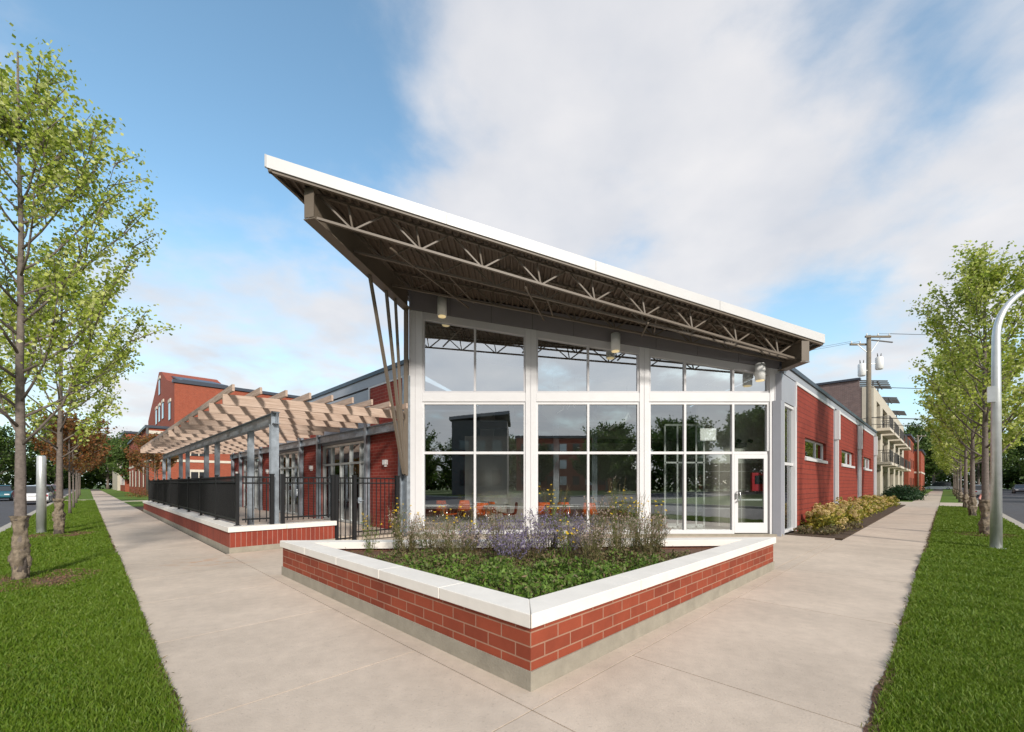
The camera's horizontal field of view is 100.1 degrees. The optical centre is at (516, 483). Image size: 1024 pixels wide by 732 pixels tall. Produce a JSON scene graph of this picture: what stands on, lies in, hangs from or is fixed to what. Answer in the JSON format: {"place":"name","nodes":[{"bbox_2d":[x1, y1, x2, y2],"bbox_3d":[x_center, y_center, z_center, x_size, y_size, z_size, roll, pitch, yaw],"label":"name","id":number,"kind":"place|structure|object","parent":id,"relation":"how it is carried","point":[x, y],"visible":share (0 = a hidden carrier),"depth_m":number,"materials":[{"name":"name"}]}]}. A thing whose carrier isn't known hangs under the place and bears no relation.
{"place":"outdoors","nodes":[
{"label":"outdoors","id":0,"kind":"place"},
{"bbox_2d":[0,489,74,526],"bbox_3d":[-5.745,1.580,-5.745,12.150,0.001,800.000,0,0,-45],"label":"road","id":1,"kind":"structure","parent":0,"point":[6,508],"depth_m":27.27,"materials":[{"name":"grey asphalt"}]},
{"bbox_2d":[0,485,13,500],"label":"parked car","id":2,"kind":"object","parent":1,"relation":"on","point":[6,491],"visible":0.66,"depth_m":39.24,"materials":[{"name":"paint"}]},
{"bbox_2d":[26,485,52,503],"bbox_3d":[-37.435,0.853,33.263,4.542,1.435,1.840,0,0,45],"label":"parked car","id":3,"kind":"object","parent":1,"relation":"on","point":[31,493],"visible":0.43,"depth_m":32.04,"materials":[{"name":"paint"}]},
{"bbox_2d":[0,489,197,731],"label":"lawn","id":4,"kind":"structure","parent":0,"point":[86,494],"depth_m":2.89,"materials":[{"name":"green plant"}]},
{"bbox_2d":[36,455,46,532],"bbox_3d":[-13.682,0.320,12.339,0.320,2.260,0.320,0,0,-45],"label":"steel post","id":5,"kind":"object","parent":4,"relation":"on","point":[41,500],"visible":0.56,"depth_m":12.27,"materials":[{"name":"silver metal"}]},
{"bbox_2d":[0,568,101,591],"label":"mulch","id":6,"kind":"object","parent":4,"relation":"on","point":[42,579],"visible":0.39,"depth_m":6.21,"materials":[{"name":"brown wood"}]},
{"bbox_2d":[0,20,181,579],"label":"street tree","id":7,"kind":"object","parent":6,"relation":"on","point":[46,139],"visible":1,"depth_m":6.29,"materials":[{"name":"green plant"}]},
{"bbox_2d":[26,406,117,512],"bbox_3d":[-20.728,-1.050,20.021,3.106,5.002,3.254,0,0,0],"label":"street tree","id":8,"kind":"object","parent":4,"relation":"on","point":[89,450],"visible":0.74,"depth_m":19.89,"materials":[{"name":"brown plant"}]},
{"bbox_2d":[36,430,111,507],"bbox_3d":[-25.678,-1.050,24.971,3.106,5.002,3.254,0,0,0],"label":"street tree","id":9,"kind":"object","parent":4,"relation":"on","point":[73,472],"visible":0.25,"depth_m":24.96,"materials":[{"name":"brown plant"}]},
{"bbox_2d":[56,431,113,502],"bbox_3d":[-31.369,-1.425,30.864,3.742,5.752,3.572,0,0,27],"label":"street tree","id":10,"kind":"object","parent":4,"relation":"on","point":[105,453],"visible":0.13,"depth_m":31.20,"materials":[{"name":"brown plant"}]},
{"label":"mulch","id":11,"kind":"object","parent":4,"relation":"on","visible":0},
{"bbox_2d":[0,233,151,533],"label":"street tree","id":12,"kind":"object","parent":11,"relation":"on","point":[58,514],"visible":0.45,"depth_m":11.90,"materials":[{"name":"green plant"}]},
{"bbox_2d":[184,507,400,539],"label":"patio floor","id":13,"kind":"structure","parent":0,"point":[289,520],"depth_m":14.90,"materials":[{"name":"concrete"}]},
{"bbox_2d":[140,384,407,531],"bbox_3d":[-11.686,-0.392,17.503,4.314,3.483,21.120,0,0,-45],"label":"pergola","id":14,"kind":"object","parent":13,"relation":"on","point":[239,425],"visible":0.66,"depth_m":12.62,"materials":[{"name":"brown wood"}]},
{"bbox_2d":[91,491,530,731],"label":"sidewalk","id":15,"kind":"structure","parent":0,"point":[243,647],"depth_m":3.60,"materials":[{"name":"concrete"}]},
{"bbox_2d":[0,0,1023,484],"label":"sky","id":16,"kind":"structure","parent":0,"point":[813,165],"materials":[{"name":"blue"}]},
{"bbox_2d":[99,489,933,506],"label":"lawn","id":17,"kind":"structure","parent":0,"point":[132,500],"depth_m":44.92,"materials":[{"name":"green plant"}]},
{"bbox_2d":[112,464,119,490],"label":"cream flats","id":18,"kind":"structure","parent":17,"relation":"on","point":[115,481],"depth_m":97.05,"materials":[{"name":"paint"}]},
{"bbox_2d":[104,432,130,479],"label":"shade tree","id":19,"kind":"object","parent":17,"relation":"on","point":[118,455],"visible":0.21,"depth_m":75.39,"materials":[{"name":"green plant"}]},
{"bbox_2d":[119,431,136,491],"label":"orange flats","id":20,"kind":"structure","parent":17,"relation":"on","point":[124,485],"depth_m":77.42,"materials":[{"name":"brick"}]},
{"bbox_2d":[121,430,178,479],"bbox_3d":[-26.006,-1.175,30.506,3.416,5.252,3.261,0,0,18],"label":"street tree","id":21,"kind":"object","parent":17,"relation":"on","point":[133,454],"visible":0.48,"depth_m":30.11,"materials":[{"name":"brown plant"}]},
{"bbox_2d":[130,435,178,478],"bbox_3d":[-33.396,-1.550,39.799,3.727,6.002,3.905,0,0,45],"label":"street tree","id":22,"kind":"object","parent":17,"relation":"on","point":[150,463],"visible":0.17,"depth_m":39.36,"materials":[{"name":"brown plant"}]},
{"bbox_2d":[127,372,298,494],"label":"red school","id":23,"kind":"object","parent":17,"relation":"on","point":[177,398],"visible":0.26,"depth_m":54.45,"materials":[{"name":"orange brick"}]},
{"bbox_2d":[815,377,910,495],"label":"apartment building","id":24,"kind":"structure","parent":17,"relation":"on","point":[892,466],"depth_m":40.78,"materials":[{"name":"brown brick"}]},
{"bbox_2d":[883,485,923,500],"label":"hedge shrub","id":25,"kind":"object","parent":17,"relation":"on","point":[907,494],"visible":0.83,"depth_m":36.50,"materials":[{"name":"green plant"}]},
{"bbox_2d":[904,434,925,490],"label":"brick flats","id":26,"kind":"structure","parent":17,"relation":"on","point":[910,478],"depth_m":75.13,"materials":[{"name":"brick"}]},
{"bbox_2d":[903,419,947,478],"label":"shade tree","id":27,"kind":"object","parent":17,"relation":"on","point":[929,467],"visible":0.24,"depth_m":93.69,"materials":[{"name":"green plant"}]},
{"bbox_2d":[90,489,942,553],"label":"ground","id":28,"kind":"structure","parent":0,"point":[940,490],"depth_m":13.03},
{"bbox_2d":[143,501,336,553],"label":"patio wall","id":29,"kind":"structure","parent":28,"relation":"on","point":[226,537],"depth_m":9.89,"materials":[{"name":"brick"}]},
{"bbox_2d":[148,473,240,525],"bbox_3d":[-12.707,0.343,15.931,19.020,1.125,0.120,0,0,45],"label":"metal fence","id":30,"kind":"object","parent":29,"relation":"on","point":[216,497],"visible":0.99,"depth_m":12.02,"materials":[{"name":"black metal"}]},
{"bbox_2d":[242,474,334,523],"bbox_3d":[-5.170,0.343,9.848,0.091,1.125,1.955,0,0,45],"label":"metal fence","id":31,"kind":"object","parent":29,"relation":"on","point":[282,497],"visible":1,"depth_m":9.71,"materials":[{"name":"black metal"}]},
{"bbox_2d":[335,475,399,539],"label":"metal gate","id":32,"kind":"structure","parent":28,"relation":"on","point":[354,482],"depth_m":10.91,"materials":[{"name":"black metal"}]},
{"bbox_2d":[0,490,1023,532],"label":"curb","id":33,"kind":"structure","parent":28,"relation":"on","point":[1008,518],"depth_m":16.38,"materials":[{"name":"grey concrete"}]},
{"bbox_2d":[280,537,775,691],"bbox_3d":[0.422,1.192,5.018,8.182,0.575,4.069,0,0,-3],"label":"brick planter","id":34,"kind":"object","parent":28,"relation":"on","point":[532,644],"visible":0.8,"depth_m":4.01,"materials":[{"name":"brick"}]},
{"bbox_2d":[361,509,384,553],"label":"tickseed plant","id":35,"kind":"object","parent":34,"relation":"on","point":[368,542],"visible":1,"depth_m":6.46,"materials":[{"name":"green plant"}]},
{"bbox_2d":[387,503,411,553],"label":"tickseed plant","id":36,"kind":"object","parent":34,"relation":"on","point":[395,540],"visible":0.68,"depth_m":6.32,"materials":[{"name":"green plant"}]},
{"bbox_2d":[387,510,429,554],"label":"dried wildflower","id":37,"kind":"object","parent":34,"relation":"on","point":[412,543],"visible":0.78,"depth_m":5.97,"materials":[{"name":"brown plant"}]},
{"bbox_2d":[412,510,457,554],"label":"dried wildflower","id":38,"kind":"object","parent":34,"relation":"on","point":[433,540],"visible":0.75,"depth_m":5.84,"materials":[{"name":"brown plant"}]},
{"bbox_2d":[439,506,460,552],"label":"tickseed plant","id":39,"kind":"object","parent":34,"relation":"on","point":[443,510],"visible":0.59,"depth_m":6.36,"materials":[{"name":"green plant"}]},
{"bbox_2d":[431,519,483,562],"bbox_3d":[-0.757,0.750,5.508,0.722,0.620,0.616,0,0,0],"label":"dried wildflower","id":40,"kind":"object","parent":34,"relation":"on","point":[465,550],"visible":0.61,"depth_m":5.51,"materials":[{"name":"brown plant"}]},
{"bbox_2d":[452,517,490,554],"bbox_3d":[-0.639,0.750,6.017,0.574,0.616,0.554,0,0,38],"label":"russian sage","id":41,"kind":"object","parent":34,"relation":"on","point":[475,534],"visible":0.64,"depth_m":6.01,"materials":[{"name":"purple plant"}]},
{"bbox_2d":[474,501,509,554],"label":"dried wildflower","id":42,"kind":"object","parent":34,"relation":"on","point":[490,546],"visible":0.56,"depth_m":6.25,"materials":[{"name":"brown plant"}]},
{"bbox_2d":[482,515,524,557],"bbox_3d":[-0.146,0.727,5.816,0.617,0.658,0.606,0,0,0],"label":"russian sage","id":43,"kind":"object","parent":34,"relation":"on","point":[509,530],"visible":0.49,"depth_m":5.75,"materials":[{"name":"purple plant"}]},
{"bbox_2d":[489,528,538,564],"bbox_3d":[-0.059,0.799,5.355,0.588,0.512,0.561,0,0,-29],"label":"russian sage","id":44,"kind":"object","parent":34,"relation":"on","point":[519,544],"visible":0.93,"depth_m":5.31,"materials":[{"name":"purple plant"}]},
{"bbox_2d":[347,546,714,598],"bbox_3d":[0.169,0.940,6.400,4.362,0.276,4.152,0,0,-45],"label":"ground cover","id":45,"kind":"object","parent":34,"relation":"on","point":[474,577],"visible":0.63,"depth_m":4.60,"materials":[{"name":"green plant"}]},
{"bbox_2d":[516,507,559,561],"bbox_3d":[0.285,0.678,5.604,0.584,0.766,0.654,0,0,0],"label":"russian sage","id":46,"kind":"object","parent":34,"relation":"on","point":[537,543],"visible":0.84,"depth_m":5.56,"materials":[{"name":"purple plant"}]},
{"bbox_2d":[527,506,565,557],"bbox_3d":[0.420,0.679,5.959,0.542,0.760,0.645,0,0,0],"label":"russian sage","id":47,"kind":"object","parent":34,"relation":"on","point":[554,539],"visible":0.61,"depth_m":5.94,"materials":[{"name":"purple plant"}]},
{"bbox_2d":[538,484,569,551],"bbox_3d":[0.556,0.530,5.952,0.405,1.052,0.360,0,0,37],"label":"tickseed plant","id":48,"kind":"object","parent":34,"relation":"on","point":[555,510],"visible":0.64,"depth_m":5.97,"materials":[{"name":"green plant"}]},
{"bbox_2d":[554,517,578,562],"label":"tickseed plant","id":49,"kind":"object","parent":34,"relation":"on","point":[567,538],"visible":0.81,"depth_m":5.25,"materials":[{"name":"green plant"}]},
{"bbox_2d":[550,509,591,556],"bbox_3d":[0.690,0.698,5.757,0.610,0.723,0.588,0,0,38],"label":"russian sage","id":50,"kind":"object","parent":34,"relation":"on","point":[570,543],"visible":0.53,"depth_m":5.71,"materials":[{"name":"purple plant"}]},
{"bbox_2d":[565,512,610,555],"bbox_3d":[0.993,0.728,6.095,0.627,0.651,0.501,0,0,-42],"label":"russian sage","id":51,"kind":"object","parent":34,"relation":"on","point":[575,524],"visible":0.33,"depth_m":6.08,"materials":[{"name":"purple plant"}]},
{"bbox_2d":[565,518,614,563],"bbox_3d":[0.877,0.733,5.202,0.564,0.656,0.659,0,0,0],"label":"dried wildflower","id":52,"kind":"object","parent":34,"relation":"on","point":[588,551],"visible":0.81,"depth_m":5.15,"materials":[{"name":"brown plant"}]},
{"bbox_2d":[576,493,620,555],"bbox_3d":[1.163,0.596,6.183,0.593,0.925,0.682,0,0,29],"label":"dried wildflower","id":53,"kind":"object","parent":34,"relation":"on","point":[599,514],"visible":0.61,"depth_m":6.14,"materials":[{"name":"brown plant"}]},
{"bbox_2d":[596,509,642,560],"bbox_3d":[1.344,0.693,5.731,0.627,0.728,0.584,0,0,-21],"label":"dried wildflower","id":54,"kind":"object","parent":34,"relation":"on","point":[619,539],"visible":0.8,"depth_m":5.69,"materials":[{"name":"brown plant"}]},
{"bbox_2d":[605,477,633,551],"bbox_3d":[1.498,0.477,6.294,0.430,1.160,0.397,0,0,0],"label":"tickseed plant","id":55,"kind":"object","parent":34,"relation":"on","point":[615,505],"visible":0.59,"depth_m":6.29,"materials":[{"name":"green plant"}]},
{"bbox_2d":[621,489,645,552],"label":"tickseed plant","id":56,"kind":"object","parent":34,"relation":"on","point":[637,515],"visible":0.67,"depth_m":6.35,"materials":[{"name":"green plant"}]},
{"bbox_2d":[622,510,667,557],"bbox_3d":[1.769,0.700,5.863,0.600,0.716,0.639,0,0,0],"label":"dried wildflower","id":57,"kind":"object","parent":34,"relation":"on","point":[648,549],"visible":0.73,"depth_m":5.85,"materials":[{"name":"brown plant"}]},
{"bbox_2d":[629,511,672,553],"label":"dried wildflower","id":58,"kind":"object","parent":34,"relation":"on","point":[658,545],"visible":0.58,"depth_m":6.13,"materials":[{"name":"brown plant"}]},
{"bbox_2d":[234,154,877,536],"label":"community building","id":59,"kind":"structure","parent":28,"relation":"on","point":[508,333],"depth_m":11.96,"materials":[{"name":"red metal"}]},
{"bbox_2d":[243,456,262,509],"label":"window","id":60,"kind":"structure","parent":59,"relation":"in","point":[244,460],"depth_m":23.11,"materials":[{"name":"clear glass"}]},
{"bbox_2d":[279,450,303,514],"bbox_3d":[-10.142,-0.030,19.203,4.000,2.760,0.125,0,0,45],"label":"window","id":61,"kind":"structure","parent":59,"relation":"in","point":[293,453],"depth_m":18.94,"materials":[{"name":"clear glass"}]},
{"bbox_2d":[322,440,363,524],"bbox_3d":[-5.970,-0.030,15.031,0.125,2.760,4.000,0,0,-45],"label":"window","id":62,"kind":"structure","parent":59,"relation":"in","point":[361,443],"depth_m":15.19,"materials":[{"name":"grey metal"}]},
{"bbox_2d":[456,500,469,521],"bbox_3d":[-1.892,0.991,15.178,0.445,0.822,0.468,0,0,-21],"label":"cafe chair","id":63,"kind":"object","parent":59,"relation":"on","point":[465,504],"visible":0.76,"depth_m":14.99,"materials":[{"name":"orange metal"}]},
{"bbox_2d":[422,402,524,533],"bbox_3d":[-1.185,-0.443,11.998,2.870,3.675,0.125,0,0,0],"label":"window","id":64,"kind":"structure","parent":59,"relation":"in","point":[423,403],"depth_m":11.94,"materials":[{"name":"white metal"}]},
{"bbox_2d":[422,319,524,392],"bbox_3d":[-1.185,-3.557,11.998,2.870,2.053,0.125,0,0,0],"label":"window","id":65,"kind":"structure","parent":59,"relation":"in","point":[455,359],"depth_m":12.00,"materials":[{"name":"glass"}]},
{"bbox_2d":[476,503,490,528],"bbox_3d":[-1.021,0.991,13.177,0.445,0.822,0.468,0,0,2],"label":"cafe chair","id":66,"kind":"object","parent":59,"relation":"on","point":[479,507],"visible":0.54,"depth_m":12.98,"materials":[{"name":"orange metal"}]},
{"bbox_2d":[536,402,638,533],"bbox_3d":[1.985,-0.443,11.998,2.870,3.675,0.125,0,0,0],"label":"window","id":67,"kind":"structure","parent":59,"relation":"in","point":[537,403],"depth_m":11.94,"materials":[{"name":"white metal"}]},
{"bbox_2d":[536,338,638,392],"bbox_3d":[1.985,-3.300,11.998,2.870,1.541,0.125,0,0,0],"label":"window","id":68,"kind":"structure","parent":59,"relation":"in","point":[561,367],"depth_m":12.00,"materials":[{"name":"glass"}]},
{"bbox_2d":[700,428,715,440],"bbox_3d":[5.375,-1.380,12.011,0.450,0.340,0.003,0,0,0],"label":"notice sheet","id":69,"kind":"object","parent":59,"relation":"attached to","point":[707,434],"visible":1,"depth_m":12.01,"materials":[{"name":"paper"}]},
{"bbox_2d":[649,402,768,533],"bbox_3d":[5.365,-0.443,11.998,3.350,3.675,0.125,0,0,0],"label":"window","id":70,"kind":"structure","parent":59,"relation":"in","point":[683,531],"depth_m":11.94,"materials":[{"name":"white metal"}]},
{"bbox_2d":[649,356,768,392],"bbox_3d":[5.365,-3.046,11.998,3.350,1.033,0.125,0,0,0],"label":"window","id":71,"kind":"structure","parent":59,"relation":"in","point":[665,376],"depth_m":12.00,"materials":[{"name":"glass"}]},
{"bbox_2d":[734,454,767,532],"bbox_3d":[6.530,0.275,11.924,0.920,2.190,0.173,0,0,0],"label":"door","id":72,"kind":"structure","parent":59,"relation":"in","point":[738,527],"depth_m":11.93,"materials":[{"name":"white metal"}]},
{"bbox_2d":[750,473,762,490],"bbox_3d":[6.850,-0.050,12.125,0.420,0.520,0.110,0,0,0],"label":"fire panel box","id":73,"kind":"object","parent":59,"relation":"attached to","point":[756,481],"visible":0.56,"depth_m":12.08,"materials":[{"name":"red metal"}]},
{"bbox_2d":[785,403,796,532],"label":"window","id":74,"kind":"structure","parent":59,"relation":"in","point":[792,464],"depth_m":12.82,"materials":[{"name":"white metal"}]},
{"bbox_2d":[805,439,827,463],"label":"window","id":75,"kind":"structure","parent":59,"relation":"in","point":[813,450],"depth_m":15.16,"materials":[{"name":"glass"}]},
{"bbox_2d":[841,451,854,467],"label":"window","id":76,"kind":"structure","parent":59,"relation":"in","point":[846,456],"depth_m":20.17,"materials":[{"name":"white metal"}]},
{"bbox_2d":[849,333,892,426],"bbox_3d":[23.901,-4.300,28.728,2.754,11.500,0.510,0,0,0],"label":"utility pole","id":77,"kind":"object","parent":28,"relation":"on","point":[864,369],"visible":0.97,"depth_m":28.68,"materials":[{"name":"brown wood"}]},
{"bbox_2d":[924,482,952,489],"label":"parked car","id":78,"kind":"object","parent":28,"relation":"on","point":[941,485],"visible":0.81,"depth_m":105.93,"materials":[{"name":"paint"}]},
{"bbox_2d":[135,505,904,539],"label":"bed soil","id":79,"kind":"structure","parent":0,"point":[871,519],"depth_m":14.79,"materials":[{"name":"brown soil"}]},
{"bbox_2d":[800,509,844,530],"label":"hydrangea bush","id":80,"kind":"object","parent":79,"relation":"on","point":[823,519],"visible":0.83,"depth_m":12.91,"materials":[{"name":"yellow plant"}]},
{"bbox_2d":[811,505,847,525],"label":"hydrangea bush","id":81,"kind":"object","parent":79,"relation":"on","point":[831,508],"visible":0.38,"depth_m":13.48,"materials":[{"name":"yellow plant"}]},
{"bbox_2d":[829,504,859,523],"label":"hydrangea bush","id":82,"kind":"object","parent":79,"relation":"on","point":[852,518],"visible":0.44,"depth_m":14.84,"materials":[{"name":"yellow plant"}]},
{"bbox_2d":[846,496,872,516],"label":"hydrangea bush","id":83,"kind":"object","parent":79,"relation":"on","point":[865,510],"visible":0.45,"depth_m":18.30,"materials":[{"name":"yellow plant"}]},
{"bbox_2d":[228,535,834,575],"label":"plaza","id":84,"kind":"structure","parent":0,"point":[787,548],"depth_m":9.02,"materials":[{"name":"concrete"}]},
{"bbox_2d":[494,711,572,731],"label":"sidewalk","id":85,"kind":"structure","parent":0,"point":[531,721],"depth_m":2.57,"materials":[{"name":"concrete"}]},
{"bbox_2d":[513,491,942,731],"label":"sidewalk","id":86,"kind":"structure","parent":0,"point":[803,643],"depth_m":3.60,"materials":[{"name":"concrete"}]},
{"bbox_2d":[861,489,1023,731],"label":"lawn","id":87,"kind":"structure","parent":0,"point":[948,496],"depth_m":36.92,"materials":[{"name":"green plant"}]},
{"bbox_2d":[863,519,934,731],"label":"soil edge","id":88,"kind":"object","parent":87,"relation":"on","point":[871,713],"visible":0.26,"depth_m":2.87,"materials":[{"name":"brown soil"}]},
{"bbox_2d":[929,431,978,498],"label":"street tree","id":89,"kind":"object","parent":87,"relation":"on","point":[948,470],"visible":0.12,"depth_m":40.52,"materials":[{"name":"green plant"}]},
{"bbox_2d":[929,417,989,501],"bbox_3d":[34.777,-2.675,33.162,4.097,8.252,3.901,0,0,38],"label":"street tree","id":90,"kind":"object","parent":87,"relation":"on","point":[942,458],"visible":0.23,"depth_m":33.35,"materials":[{"name":"green plant"}]},
{"bbox_2d":[913,372,1012,507],"bbox_3d":[26.086,-2.803,24.714,4.022,8.507,4.224,0,0,22],"label":"street tree","id":91,"kind":"object","parent":87,"relation":"on","point":[965,497],"visible":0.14,"depth_m":25.05,"materials":[{"name":"green plant"}]},
{"bbox_2d":[912,331,1023,515],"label":"street tree","id":92,"kind":"object","parent":87,"relation":"on","point":[972,506],"visible":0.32,"depth_m":18.70,"materials":[{"name":"green plant"}]},
{"bbox_2d":[987,289,1023,548],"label":"street lamp","id":93,"kind":"object","parent":87,"relation":"on","point":[994,397],"visible":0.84,"depth_m":9.42,"materials":[{"name":"white metal"}]},
{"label":"mulch","id":94,"kind":"object","parent":87,"relation":"on","visible":0},
{"bbox_2d":[903,240,1023,534],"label":"street tree","id":95,"kind":"object","parent":94,"relation":"on","point":[981,282],"visible":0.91,"depth_m":11.83,"materials":[{"name":"green plant"}]},
{"bbox_2d":[962,487,1023,523],"bbox_3d":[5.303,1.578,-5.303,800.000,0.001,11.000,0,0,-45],"label":"road","id":96,"kind":"structure","parent":0,"point":[1013,505],"depth_m":32.46,"materials":[{"name":"grey asphalt"}]},
{"bbox_2d":[956,438,1023,484],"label":"shade tree","id":97,"kind":"object","parent":96,"relation":"on","point":[1006,460],"visible":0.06,"depth_m":105.53,"materials":[{"name":"green plant"}]},
{"label":"ground","id":98,"kind":"structure","parent":0,"visible":0},
{"bbox_2d":[0,424,36,473],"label":"shade tree","id":99,"kind":"object","parent":98,"relation":"on","point":[5,447],"visible":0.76,"depth_m":102.89,"materials":[{"name":"green plant"}]},
{"bbox_2d":[26,437,80,484],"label":"shade tree","id":100,"kind":"object","parent":98,"relation":"on","point":[49,466],"visible":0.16,"depth_m":109.50,"materials":[{"name":"green plant"}]},
{"bbox_2d":[0,452,111,488],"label":"woods","id":101,"kind":"object","parent":98,"relation":"on","point":[91,481],"visible":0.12,"depth_m":122.05,"materials":[{"name":"green plant"}]},
{"bbox_2d":[87,432,118,488],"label":"shade tree","id":102,"kind":"object","parent":98,"relation":"on","point":[96,472],"visible":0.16,"depth_m":122.58,"materials":[{"name":"green plant"}]},
{"bbox_2d":[924,463,1023,488],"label":"woods","id":103,"kind":"object","parent":98,"relation":"on","point":[1008,481],"visible":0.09,"depth_m":121.61,"materials":[{"name":"green plant"}]},
{"bbox_2d":[1003,436,1023,477],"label":"shade tree","id":104,"kind":"object","parent":98,"relation":"on","point":[1018,466],"visible":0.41,"depth_m":112.59,"materials":[{"name":"green plant"}]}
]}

